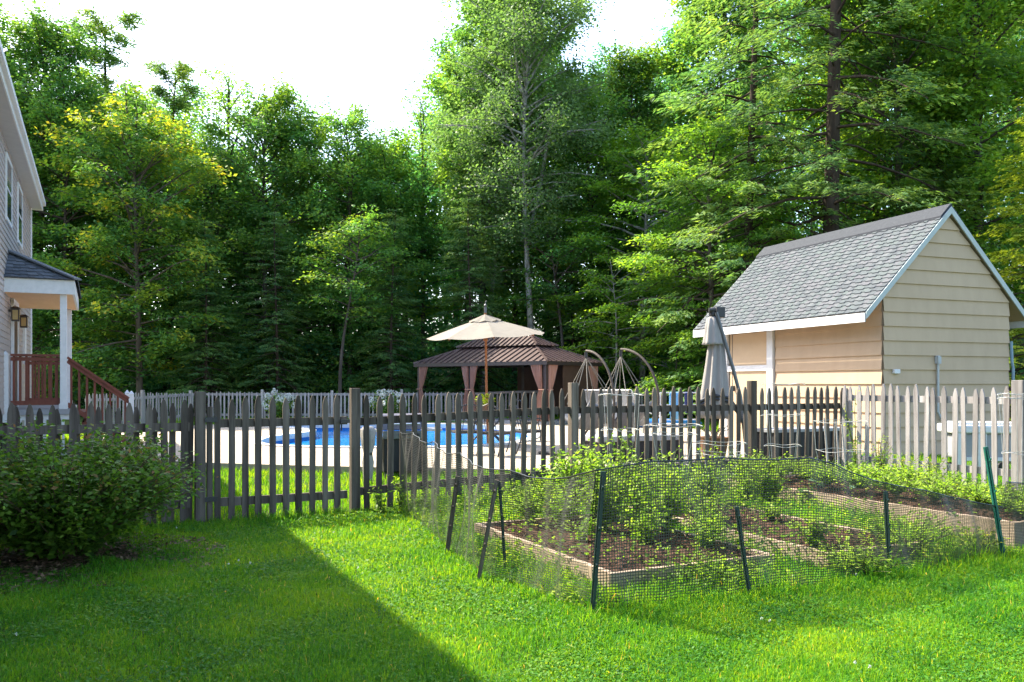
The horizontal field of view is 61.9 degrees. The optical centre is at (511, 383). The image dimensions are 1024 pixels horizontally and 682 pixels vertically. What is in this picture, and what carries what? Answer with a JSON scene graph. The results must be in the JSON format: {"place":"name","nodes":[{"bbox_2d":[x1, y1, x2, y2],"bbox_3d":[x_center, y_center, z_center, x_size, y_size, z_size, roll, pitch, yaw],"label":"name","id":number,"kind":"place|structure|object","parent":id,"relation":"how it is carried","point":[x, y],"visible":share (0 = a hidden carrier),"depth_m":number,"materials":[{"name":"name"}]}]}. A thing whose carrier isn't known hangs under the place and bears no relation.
{"place":"outdoors","nodes":[
{"label":"outdoors","id":0,"kind":"place"},
{"bbox_2d":[0,531,231,595],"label":"leaf litter","id":1,"kind":"object","parent":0,"point":[44,564],"visible":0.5,"depth_m":6.68,"materials":[{"name":"plant"}]},
{"bbox_2d":[261,388,295,417],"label":"hydrangea","id":2,"kind":"object","parent":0,"point":[279,404],"visible":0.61,"depth_m":28.87,"materials":[{"name":"white plant"}]},
{"bbox_2d":[34,414,719,445],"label":"grass","id":3,"kind":"structure","parent":0,"point":[556,417],"depth_m":28.03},
{"bbox_2d":[368,389,410,413],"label":"hydrangea","id":4,"kind":"object","parent":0,"point":[385,407],"visible":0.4,"depth_m":28.73,"materials":[{"name":"white plant"}]},
{"bbox_2d":[65,422,743,474],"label":"pool deck","id":5,"kind":"structure","parent":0,"point":[344,457],"depth_m":15.93,"materials":[{"name":"concrete"}]},
{"bbox_2d":[474,419,498,440],"bbox_3d":[-0.540,0.943,18.000,1.280,0.695,1.280,0,0,0],"label":"patio table","id":6,"kind":"object","parent":5,"relation":"on","point":[496,437],"visible":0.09,"depth_m":17.79,"materials":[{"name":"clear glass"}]},
{"bbox_2d":[427,301,543,443],"bbox_3d":[-0.548,-0.238,18.020,2.380,3.038,2.371,0,0,14],"label":"parasol","id":7,"kind":"object","parent":6,"relation":"on","point":[485,327],"visible":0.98,"depth_m":17.47,"materials":[{"name":"beige fabric"}]},
{"bbox_2d":[538,350,616,455],"bbox_3d":[1.429,0.325,15.507,1.455,1.905,1.245,0,0,-38],"label":"hanging chair","id":8,"kind":"object","parent":5,"relation":"on","point":[587,424],"visible":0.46,"depth_m":15.35,"materials":[{"name":"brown wood"}]},
{"bbox_2d":[579,348,659,452],"bbox_3d":[2.159,0.304,15.765,1.456,1.947,1.385,0,0,-44],"label":"hanging chair","id":9,"kind":"object","parent":5,"relation":"on","point":[624,418],"visible":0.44,"depth_m":15.64,"materials":[{"name":"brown wood"}]},
{"bbox_2d":[700,307,743,459],"bbox_3d":[3.554,0.025,13.900,1.143,2.550,0.700,0,0,0],"label":"cantilever umbrella","id":10,"kind":"object","parent":5,"relation":"on","point":[715,376],"visible":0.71,"depth_m":13.78,"materials":[{"name":"grey fabric"}]},
{"bbox_2d":[0,339,1023,681],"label":"ground","id":11,"kind":"structure","parent":0,"point":[118,549],"depth_m":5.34,"materials":[{"name":"plant"}]},
{"bbox_2d":[0,1,71,337],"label":"maple tree","id":12,"kind":"object","parent":11,"relation":"on","point":[3,28],"visible":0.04,"depth_m":33.94,"materials":[{"name":"green plant"}]},
{"bbox_2d":[0,0,130,396],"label":"maple tree","id":13,"kind":"object","parent":11,"relation":"on","point":[28,41],"visible":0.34,"depth_m":34.37,"materials":[{"name":"green plant"}]},
{"bbox_2d":[0,39,133,458],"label":"house","id":14,"kind":"structure","parent":11,"relation":"on","point":[28,283],"depth_m":16.00,"materials":[{"name":"wood"}]},
{"bbox_2d":[5,151,12,229],"bbox_3d":[-9.522,-3.635,16.146,0.032,1.240,1.170,0,0,-26],"label":"window","id":15,"kind":"structure","parent":14,"relation":"in","point":[8,165],"depth_m":16.00,"materials":[{"name":"glass"}]},
{"bbox_2d":[17,182,22,249],"bbox_3d":[-10.655,-3.620,18.485,0.032,1.270,1.170,0,0,-26],"label":"window","id":16,"kind":"structure","parent":14,"relation":"in","point":[19,191],"depth_m":18.30,"materials":[{"name":"white paint"}]},
{"bbox_2d":[11,40,165,414],"bbox_3d":[-17.469,-5.734,33.209,7.388,14.702,7.650,0,0,17],"label":"maple tree","id":17,"kind":"object","parent":11,"relation":"on","point":[60,106],"visible":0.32,"depth_m":32.92,"materials":[{"name":"green plant"}]},
{"bbox_2d":[0,412,204,560],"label":"flowering shrub","id":18,"kind":"object","parent":11,"relation":"on","point":[52,505],"visible":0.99,"depth_m":6.61,"materials":[{"name":"green plant"}]},
{"bbox_2d":[0,392,205,524],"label":"picket fence","id":19,"kind":"object","parent":11,"relation":"on","point":[191,426],"visible":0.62,"depth_m":8.40,"materials":[{"name":"grey wood"}]},
{"bbox_2d":[34,5,185,410],"bbox_3d":[-18.211,-7.596,38.304,7.961,18.385,8.611,0,0,24],"label":"pine tree","id":20,"kind":"object","parent":11,"relation":"on","point":[96,25],"visible":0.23,"depth_m":37.45,"materials":[{"name":"green plant"}]},
{"bbox_2d":[53,81,210,393],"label":"maple tree","id":21,"kind":"object","parent":11,"relation":"on","point":[155,103],"visible":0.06,"depth_m":40.42,"materials":[{"name":"green plant"}]},
{"bbox_2d":[33,74,241,406],"bbox_3d":[-13.774,-4.749,31.731,7.243,12.754,7.650,0,0,-10],"label":"maple tree","id":22,"kind":"object","parent":11,"relation":"on","point":[140,132],"visible":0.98,"depth_m":31.06,"materials":[{"name":"green plant"}]},
{"bbox_2d":[85,390,191,423],"bbox_3d":[-11.946,0.884,27.606,0.094,1.373,5.050,0,0,15],"label":"picket fence","id":23,"kind":"object","parent":11,"relation":"on","point":[142,398],"visible":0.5,"depth_m":27.62,"materials":[{"name":"grey wood"}]},
{"bbox_2d":[114,59,236,392],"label":"pine tree","id":24,"kind":"object","parent":11,"relation":"on","point":[183,70],"visible":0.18,"depth_m":39.45,"materials":[{"name":"green plant"}]},
{"bbox_2d":[154,220,254,418],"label":"hemlock tree","id":25,"kind":"object","parent":11,"relation":"on","point":[205,368],"visible":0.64,"depth_m":32.43,"materials":[{"name":"green plant"}]},
{"bbox_2d":[148,121,277,404],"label":"maple tree","id":26,"kind":"object","parent":11,"relation":"on","point":[213,197],"visible":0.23,"depth_m":36.24,"materials":[{"name":"green plant"}]},
{"bbox_2d":[151,60,298,412],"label":"birch tree","id":27,"kind":"object","parent":11,"relation":"on","point":[220,91],"visible":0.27,"depth_m":37.53,"materials":[{"name":"green plant"}]},
{"bbox_2d":[175,71,342,412],"bbox_3d":[-10.512,-5.613,36.047,7.024,14.475,6.846,0,0,-7],"label":"maple tree","id":28,"kind":"object","parent":11,"relation":"on","point":[263,108],"visible":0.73,"depth_m":35.12,"materials":[{"name":"green plant"}]},
{"bbox_2d":[225,211,321,416],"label":"hemlock tree","id":29,"kind":"object","parent":11,"relation":"on","point":[271,330],"visible":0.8,"depth_m":33.00,"materials":[{"name":"green plant"}]},
{"bbox_2d":[241,87,368,412],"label":"maple tree","id":30,"kind":"object","parent":11,"relation":"on","point":[303,110],"visible":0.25,"depth_m":36.58,"materials":[{"name":"green plant"}]},
{"bbox_2d":[287,204,414,412],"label":"maple tree","id":31,"kind":"object","parent":11,"relation":"on","point":[354,297],"visible":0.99,"depth_m":31.47,"materials":[{"name":"green plant"}]},
{"bbox_2d":[267,92,442,412],"bbox_3d":[-6.798,-5.371,36.268,6.999,13.928,7.247,0,0,34],"label":"maple tree","id":32,"kind":"object","parent":11,"relation":"on","point":[348,165],"visible":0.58,"depth_m":35.06,"materials":[{"name":"green plant"}]},
{"bbox_2d":[360,426,375,480],"bbox_3d":[-2.025,1.000,12.000,0.226,0.800,0.196,0,0,0],"label":"cloth bundle","id":33,"kind":"object","parent":11,"relation":"on","point":[372,432],"visible":0.52,"depth_m":11.97,"materials":[{"name":"grey fabric"}]},
{"bbox_2d":[192,389,557,418],"bbox_3d":[-4.466,0.840,30.198,13.741,1.296,0.094,0,0,0],"label":"picket fence","id":34,"kind":"object","parent":11,"relation":"on","point":[332,394],"visible":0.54,"depth_m":30.16,"materials":[{"name":"grey wood"}]},
{"bbox_2d":[322,128,457,399],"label":"maple tree","id":35,"kind":"object","parent":11,"relation":"on","point":[401,149],"visible":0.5,"depth_m":35.59,"materials":[{"name":"green plant"}]},
{"bbox_2d":[342,208,444,416],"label":"hemlock tree","id":36,"kind":"object","parent":11,"relation":"on","point":[403,372],"visible":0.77,"depth_m":32.92,"materials":[{"name":"green plant"}]},
{"bbox_2d":[250,423,539,447],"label":"swimming pool","id":37,"kind":"structure","parent":11,"relation":"in","point":[344,437],"depth_m":22.42,"materials":[{"name":"blue liquid"}]},
{"bbox_2d":[360,413,441,477],"bbox_3d":[-1.666,0.919,12.870,1.180,0.945,0.565,0,0,-20],"label":"barbecue grill","id":38,"kind":"object","parent":11,"relation":"on","point":[396,446],"visible":0.38,"depth_m":12.64,"materials":[{"name":"grey metal"}]},
{"bbox_2d":[369,86,467,392],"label":"maple tree","id":39,"kind":"object","parent":11,"relation":"on","point":[423,114],"visible":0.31,"depth_m":37.74,"materials":[{"name":"green plant"}]},
{"bbox_2d":[445,476,459,552],"bbox_3d":[-0.493,1.101,6.978,0.130,0.693,0.072,0,0,0],"label":"net stake","id":40,"kind":"object","parent":11,"relation":"on","point":[452,514],"visible":0.91,"depth_m":6.99,"materials":[{"name":"black metal"}]},
{"bbox_2d":[401,432,1023,611],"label":"garden net","id":41,"kind":"object","parent":40,"relation":"attached to","point":[991,528],"visible":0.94,"depth_m":5.80,"materials":[{"name":"black plastic"}]},
{"bbox_2d":[407,198,516,412],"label":"hemlock tree","id":42,"kind":"object","parent":11,"relation":"on","point":[460,322],"visible":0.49,"depth_m":32.61,"materials":[{"name":"green plant"}]},
{"bbox_2d":[407,0,564,391],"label":"maple tree","id":43,"kind":"object","parent":11,"relation":"on","point":[442,175],"visible":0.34,"depth_m":35.29,"materials":[{"name":"green plant"}]},
{"bbox_2d":[2,451,971,522],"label":"yard grass","id":44,"kind":"structure","parent":11,"relation":"on","point":[224,492],"depth_m":11.44,"materials":[{"name":"plant"}]},
{"bbox_2d":[477,479,498,579],"bbox_3d":[-0.178,1.071,6.068,0.173,0.778,0.062,0,0,0],"label":"net stake","id":45,"kind":"object","parent":11,"relation":"on","point":[488,526],"visible":0.93,"depth_m":6.08,"materials":[{"name":"black metal"}]},
{"bbox_2d":[417,63,578,403],"bbox_3d":[-0.665,-5.959,35.114,7.252,15.070,6.914,0,0,31],"label":"birch tree","id":46,"kind":"object","parent":11,"relation":"on","point":[491,277],"visible":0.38,"depth_m":34.13,"materials":[{"name":"green plant"}]},
{"bbox_2d":[413,335,602,424],"bbox_3d":[-0.200,-0.154,29.579,5.917,3.007,3.273,0,0,39],"label":"gazebo","id":47,"kind":"object","parent":11,"relation":"on","point":[540,364],"visible":0.69,"depth_m":28.63,"materials":[{"name":"brown metal"}]},
{"bbox_2d":[0,497,1023,681],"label":"clover","id":48,"kind":"object","parent":11,"relation":"on","point":[550,651],"visible":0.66,"depth_m":4.94,"materials":[{"name":"green plant"}]},
{"bbox_2d":[449,0,586,396],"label":"maple tree","id":49,"kind":"object","parent":11,"relation":"on","point":[516,315],"visible":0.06,"depth_m":38.76,"materials":[{"name":"green plant"}]},
{"bbox_2d":[420,0,626,335],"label":"birch tree","id":50,"kind":"object","parent":11,"relation":"on","point":[513,21],"visible":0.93,"depth_m":32.27,"materials":[{"name":"green plant"}]},
{"bbox_2d":[484,202,610,348],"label":"maple tree","id":51,"kind":"object","parent":11,"relation":"on","point":[553,269],"visible":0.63,"depth_m":32.54,"materials":[{"name":"green plant"}]},
{"bbox_2d":[508,190,629,401],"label":"hemlock tree","id":52,"kind":"object","parent":11,"relation":"on","point":[572,337],"visible":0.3,"depth_m":33.93,"materials":[{"name":"green plant"}]},
{"bbox_2d":[516,60,664,385],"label":"maple tree","id":53,"kind":"object","parent":11,"relation":"on","point":[602,209],"visible":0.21,"depth_m":35.19,"materials":[{"name":"green plant"}]},
{"bbox_2d":[590,471,605,613],"bbox_3d":[0.511,0.998,5.107,0.103,0.947,0.062,0,0,0],"label":"net stake","id":54,"kind":"object","parent":11,"relation":"on","point":[598,538],"visible":0.86,"depth_m":5.11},
{"bbox_2d":[349,381,848,511],"bbox_3d":[1.588,0.774,10.893,7.438,1.638,0.101,0,0,-26],"label":"picket fence","id":55,"kind":"object","parent":11,"relation":"on","point":[749,407],"visible":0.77,"depth_m":10.43,"materials":[{"name":"grey wood"}]},
{"bbox_2d":[205,395,349,522],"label":"picket gate","id":56,"kind":"structure","parent":55,"relation":"attached to","point":[258,422],"depth_m":8.87,"materials":[{"name":"grey wood"}]},
{"bbox_2d":[564,249,669,388],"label":"sapling","id":57,"kind":"object","parent":11,"relation":"on","point":[598,290],"visible":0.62,"depth_m":30.48,"materials":[{"name":"green plant"}]},
{"bbox_2d":[474,514,773,590],"bbox_3d":[0.808,1.364,7.071,1.450,0.274,2.300,0,0,-26],"label":"raised bed","id":58,"kind":"object","parent":11,"relation":"on","point":[590,568],"visible":0.3,"depth_m":6.50,"materials":[{"name":"wood"}]},
{"bbox_2d":[524,457,582,516],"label":"vegetable plant","id":59,"kind":"object","parent":58,"relation":"on","point":[550,473],"visible":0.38,"depth_m":7.93,"materials":[{"name":"green plant"}]},
{"bbox_2d":[536,443,610,511],"bbox_3d":[0.586,0.887,8.178,0.639,0.668,0.603,0,0,36],"label":"vegetable plant","id":60,"kind":"object","parent":58,"relation":"on","point":[566,472],"visible":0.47,"depth_m":8.09,"materials":[{"name":"green plant"}]},
{"bbox_2d":[559,439,634,508],"bbox_3d":[0.863,0.863,8.206,0.706,0.708,0.716,0,0,-32],"label":"vegetable plant","id":61,"kind":"object","parent":58,"relation":"on","point":[592,456],"visible":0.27,"depth_m":8.21,"materials":[{"name":"green plant"}]},
{"bbox_2d":[571,39,696,387],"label":"maple tree","id":62,"kind":"object","parent":11,"relation":"on","point":[633,82],"visible":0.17,"depth_m":37.48,"materials":[{"name":"green plant"}]},
{"bbox_2d":[521,117,766,404],"bbox_3d":[5.460,-4.204,33.202,9.366,11.475,9.017,0,0,25],"label":"beech tree","id":63,"kind":"object","parent":11,"relation":"on","point":[632,133],"visible":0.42,"depth_m":32.57,"materials":[{"name":"green plant"}]},
{"bbox_2d":[638,310,706,417],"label":"beech tree","id":64,"kind":"object","parent":11,"relation":"on","point":[677,365],"visible":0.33,"depth_m":28.69,"materials":[{"name":"green plant"}]},
{"bbox_2d":[667,224,728,398],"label":"hemlock tree","id":65,"kind":"object","parent":11,"relation":"on","point":[700,318],"visible":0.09,"depth_m":30.97,"materials":[{"name":"green plant"}]},
{"bbox_2d":[581,113,819,421],"bbox_3d":[6.240,-3.458,27.774,7.935,10.098,8.242,0,0,5],"label":"beech tree","id":66,"kind":"object","parent":11,"relation":"on","point":[710,137],"visible":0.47,"depth_m":26.99,"materials":[{"name":"green plant"}]},
{"bbox_2d":[390,460,1023,608],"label":"weeds","id":67,"kind":"object","parent":11,"relation":"on","point":[646,554],"visible":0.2,"depth_m":6.86,"materials":[{"name":"green plant"}]},
{"bbox_2d":[667,474,750,526],"bbox_3d":[1.761,1.083,7.765,0.769,0.578,0.700,0,0,0],"label":"garden weed","id":68,"kind":"object","parent":11,"relation":"on","point":[706,491],"visible":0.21,"depth_m":7.72,"materials":[{"name":"green plant"}]},
{"bbox_2d":[682,444,747,501],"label":"garden weed","id":69,"kind":"object","parent":11,"relation":"on","point":[712,483],"visible":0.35,"depth_m":8.89,"materials":[{"name":"green plant"}]},
{"bbox_2d":[672,552,767,583],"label":"clump plant","id":70,"kind":"object","parent":11,"relation":"on","point":[725,566],"visible":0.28,"depth_m":5.96,"materials":[{"name":"green plant"}]},
{"bbox_2d":[626,0,817,331],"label":"maple tree","id":71,"kind":"object","parent":11,"relation":"on","point":[686,46],"visible":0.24,"depth_m":36.66,"materials":[{"name":"green plant"}]},
{"bbox_2d":[605,0,872,418],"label":"hemlock tree","id":72,"kind":"object","parent":11,"relation":"on","point":[719,63],"visible":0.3,"depth_m":26.73,"materials":[{"name":"green plant"}]},
{"bbox_2d":[734,506,750,594],"bbox_3d":[1.524,1.127,5.597,0.120,0.644,0.054,0,0,0],"label":"net stake","id":73,"kind":"object","parent":11,"relation":"on","point":[743,551],"visible":0.9,"depth_m":5.60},
{"bbox_2d":[713,449,787,500],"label":"garden weed","id":74,"kind":"object","parent":11,"relation":"on","point":[744,481],"visible":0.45,"depth_m":9.25,"materials":[{"name":"green plant"}]},
{"bbox_2d":[628,496,923,567],"bbox_3d":[2.197,1.359,7.893,1.050,0.285,2.900,0,0,-26],"label":"raised bed","id":75,"kind":"object","parent":11,"relation":"on","point":[803,544],"visible":0.16,"depth_m":7.04,"materials":[{"name":"wood"}]},
{"bbox_2d":[757,426,839,464],"bbox_3d":[4.590,0.995,13.600,1.560,0.590,0.500,0,0,-26],"label":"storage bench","id":76,"kind":"object","parent":11,"relation":"on","point":[795,440],"visible":0.27,"depth_m":13.31,"materials":[{"name":"plastic"}]},
{"bbox_2d":[637,0,1023,314],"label":"hemlock tree","id":77,"kind":"object","parent":11,"relation":"on","point":[834,110],"visible":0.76,"depth_m":25.03,"materials":[{"name":"green plant"}]},
{"bbox_2d":[693,203,1023,456],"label":"shed","id":78,"kind":"structure","parent":11,"relation":"on","point":[923,299],"depth_m":15.84,"materials":[{"name":"beige"}]},
{"bbox_2d":[730,332,766,441],"bbox_3d":[5.142,0.100,18.554,0.020,2.400,1.300,0,0,-21],"label":"door panel","id":79,"kind":"structure","parent":78,"relation":"in","point":[748,348],"depth_m":18.47,"materials":[{"name":"wood"}]},
{"bbox_2d":[810,537,915,578],"bbox_3d":[2.521,1.260,6.255,0.759,0.328,0.706,0,0,0],"label":"clump plant","id":80,"kind":"object","parent":11,"relation":"on","point":[872,557],"visible":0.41,"depth_m":6.16,"materials":[{"name":"green plant"}]},
{"bbox_2d":[721,473,1023,547],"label":"raised bed","id":81,"kind":"object","parent":11,"relation":"on","point":[896,513],"visible":0.23,"depth_m":8.25,"materials":[{"name":"wood"}]},
{"bbox_2d":[866,469,926,493],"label":"strawberry plant","id":82,"kind":"object","parent":81,"relation":"on","point":[891,481],"visible":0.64,"depth_m":8.45,"materials":[{"name":"green plant"}]},
{"bbox_2d":[774,13,983,248],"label":"maple tree","id":83,"kind":"object","parent":11,"relation":"on","point":[874,115],"visible":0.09,"depth_m":29.06,"materials":[{"name":"green plant"}]},
{"bbox_2d":[883,491,891,574],"bbox_3d":[2.724,1.114,6.171,0.059,0.674,0.054,0,0,0],"label":"net stake","id":84,"kind":"object","parent":11,"relation":"on","point":[886,520],"visible":0.86,"depth_m":6.18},
{"bbox_2d":[769,0,1023,264],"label":"maple tree","id":85,"kind":"object","parent":11,"relation":"on","point":[961,12],"visible":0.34,"depth_m":26.61,"materials":[{"name":"green plant"}]},
{"bbox_2d":[846,509,965,555],"bbox_3d":[3.166,1.206,6.836,0.956,0.424,0.959,0,0,27],"label":"clump plant","id":86,"kind":"object","parent":11,"relation":"on","point":[897,538],"visible":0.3,"depth_m":6.78,"materials":[{"name":"green plant"}]},
{"bbox_2d":[842,380,1023,489],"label":"picket fence","id":87,"kind":"object","parent":11,"relation":"on","point":[975,400],"visible":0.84,"depth_m":10.89,"materials":[{"name":"wood"}]},
{"bbox_2d":[859,0,1023,304],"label":"maple tree","id":88,"kind":"object","parent":11,"relation":"on","point":[985,170],"visible":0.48,"depth_m":26.00,"materials":[{"name":"green plant"}]},
{"bbox_2d":[937,421,1010,468],"bbox_3d":[6.765,0.921,12.300,1.020,0.753,0.600,0,0,7],"label":"plastic cart","id":89,"kind":"object","parent":11,"relation":"on","point":[969,428],"visible":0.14,"depth_m":12.05,"materials":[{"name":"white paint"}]},
{"bbox_2d":[930,0,1023,416],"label":"hemlock tree","id":90,"kind":"object","parent":11,"relation":"on","point":[999,123],"visible":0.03,"depth_m":30.16,"materials":[{"name":"green plant"}]},
{"bbox_2d":[983,446,1005,558],"bbox_3d":[3.845,0.984,6.769,0.185,0.972,0.062,0,0,0],"label":"net stake","id":91,"kind":"object","parent":11,"relation":"on","point":[993,491],"visible":0.87,"depth_m":6.78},
{"bbox_2d":[975,98,1023,421],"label":"hemlock tree","id":92,"kind":"object","parent":11,"relation":"on","point":[1015,211],"visible":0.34,"depth_m":20.73,"materials":[{"name":"green plant"}]},
{"bbox_2d":[997,393,1023,495],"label":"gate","id":93,"kind":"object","parent":11,"relation":"on","point":[1016,398],"visible":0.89,"depth_m":8.72,"materials":[{"name":"wood"}]},
{"bbox_2d":[0,0,1023,335],"label":"sky","id":94,"kind":"structure","parent":0,"point":[354,50],"materials":[{"name":"white"}]},
{"bbox_2d":[498,484,552,523],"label":"vegetable plant","id":95,"kind":"object","parent":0,"point":[528,505],"visible":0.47,"depth_m":7.62,"materials":[{"name":"green plant"}]},
{"bbox_2d":[30,0,1023,415],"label":"woods","id":96,"kind":"object","parent":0,"point":[434,328],"depth_m":39.19,"materials":[{"name":"plant"}]},
{"bbox_2d":[532,484,589,528],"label":"vegetable plant","id":97,"kind":"object","parent":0,"point":[559,506],"visible":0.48,"depth_m":7.41,"materials":[{"name":"green plant"}]},
{"bbox_2d":[569,458,638,530],"bbox_3d":[0.773,0.950,7.295,0.632,0.639,0.536,0,0,-31],"label":"vegetable plant","id":98,"kind":"object","parent":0,"point":[596,490],"visible":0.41,"depth_m":7.25,"materials":[{"name":"green plant"}]},
{"bbox_2d":[580,441,651,519],"bbox_3d":[0.946,0.878,7.765,0.700,0.722,0.683,0,0,0],"label":"vegetable plant","id":99,"kind":"object","parent":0,"point":[601,461],"visible":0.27,"depth_m":7.76,"materials":[{"name":"green plant"}]},
{"bbox_2d":[585,433,678,462],"bbox_3d":[1.997,1.067,14.200,1.620,0.445,0.600,0,0,-23],"label":"storage bench","id":100,"kind":"object","parent":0,"point":[587,437],"visible":0.3,"depth_m":13.97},
{"bbox_2d":[604,473,670,535],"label":"vegetable plant","id":101,"kind":"object","parent":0,"point":[645,499],"visible":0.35,"depth_m":7.03,"materials":[{"name":"green plant"}]},
{"bbox_2d":[618,497,669,541],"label":"vegetable plant","id":102,"kind":"object","parent":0,"point":[653,523],"visible":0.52,"depth_m":6.72,"materials":[{"name":"green plant"}]},
{"bbox_2d":[615,451,680,513],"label":"vegetable plant","id":103,"kind":"object","parent":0,"point":[654,467],"visible":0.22,"depth_m":7.54,"materials":[{"name":"green plant"}]},
{"bbox_2d":[627,456,704,533],"bbox_3d":[1.293,0.937,7.191,0.609,0.674,0.659,0,0,-15],"label":"vegetable plant","id":104,"kind":"object","parent":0,"point":[665,511],"visible":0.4,"depth_m":7.15,"materials":[{"name":"green plant"}]},
{"bbox_2d":[681,507,732,547],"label":"vegetable plant","id":105,"kind":"object","parent":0,"point":[705,537],"visible":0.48,"depth_m":6.53,"materials":[{"name":"green plant"}]},
{"bbox_2d":[785,511,833,548],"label":"vegetable plant","id":106,"kind":"object","parent":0,"point":[816,533],"visible":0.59,"depth_m":6.65,"materials":[{"name":"green plant"}]},
{"bbox_2d":[900,477,970,500],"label":"strawberry plant","id":107,"kind":"object","parent":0,"point":[940,489],"visible":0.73,"depth_m":8.07,"materials":[{"name":"green plant"}]},
{"bbox_2d":[944,483,1017,507],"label":"strawberry plant","id":108,"kind":"object","parent":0,"point":[973,495],"visible":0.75,"depth_m":7.78,"materials":[{"name":"green plant"}]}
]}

